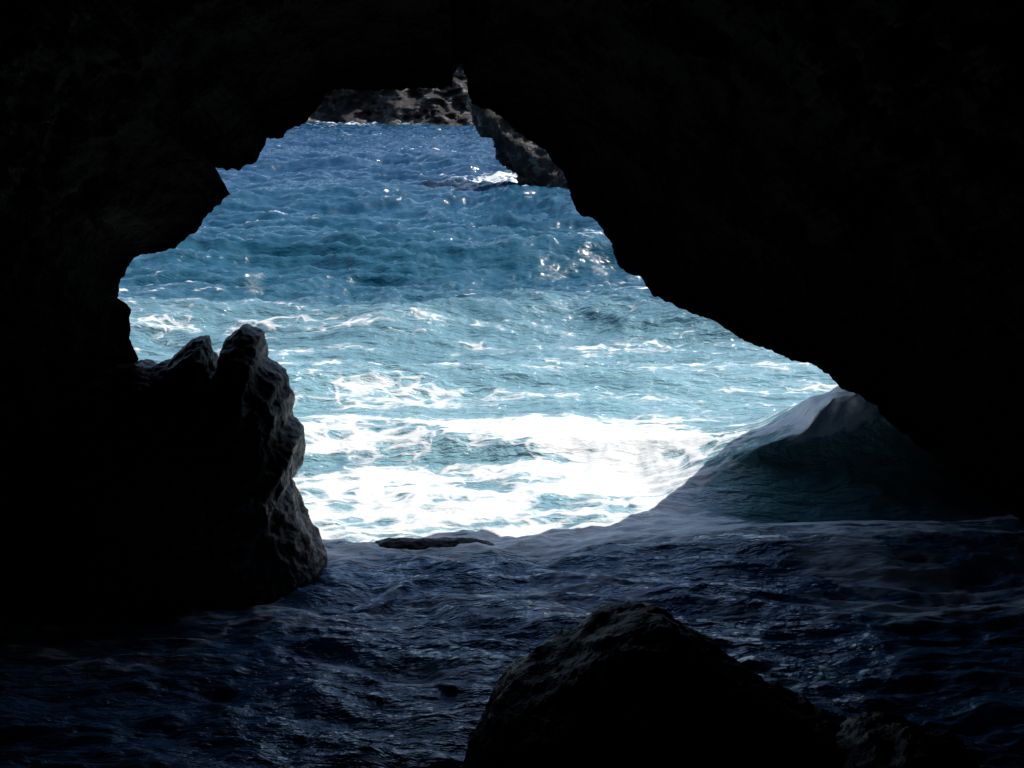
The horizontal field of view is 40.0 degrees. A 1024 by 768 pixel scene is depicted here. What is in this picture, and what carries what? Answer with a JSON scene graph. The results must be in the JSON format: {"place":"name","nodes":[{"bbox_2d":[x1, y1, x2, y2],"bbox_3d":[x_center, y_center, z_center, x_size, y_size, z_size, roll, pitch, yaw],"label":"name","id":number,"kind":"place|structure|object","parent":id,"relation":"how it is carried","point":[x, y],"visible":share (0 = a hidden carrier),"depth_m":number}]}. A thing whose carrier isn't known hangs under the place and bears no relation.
{"place":"outdoors","nodes":[
{"label":"outdoors","id":0,"kind":"place"},
{"bbox_2d":[307,63,473,125],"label":"cliff","id":1,"kind":"structure","parent":0,"point":[445,106],"depth_m":143.55},
{"bbox_2d":[0,121,1023,767],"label":"sea water","id":2,"kind":"structure","parent":0,"point":[538,387],"depth_m":19.63},
{"bbox_2d":[59,324,327,606],"bbox_3d":[-4.045,1.494,16.901,3.573,4.434,2.188,0,13,0],"label":"sea rock","id":3,"kind":"object","parent":2,"relation":"in","point":[180,469],"visible":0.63,"depth_m":16.06},
{"bbox_2d":[375,537,494,549],"bbox_3d":[-0.980,2.762,18.263,2.896,1.603,0.921,0,13,0],"label":"flat rock","id":4,"kind":"object","parent":2,"relation":"in","point":[411,543],"visible":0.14,"depth_m":18.02},
{"bbox_2d":[466,94,568,188],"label":"headland rock","id":5,"kind":"object","parent":2,"relation":"in","point":[529,163],"visible":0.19,"depth_m":60.86},
{"bbox_2d":[462,601,841,767],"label":"boulder","id":6,"kind":"object","parent":2,"relation":"in","point":[627,684],"visible":0.97,"depth_m":9.68},
{"bbox_2d":[835,711,981,767],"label":"boulder","id":7,"kind":"object","parent":2,"relation":"on","point":[878,739],"visible":0.84,"depth_m":9.72},
{"bbox_2d":[0,0,1023,616],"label":"sea cave","id":8,"kind":"structure","parent":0,"point":[834,188],"depth_m":15.62}
]}

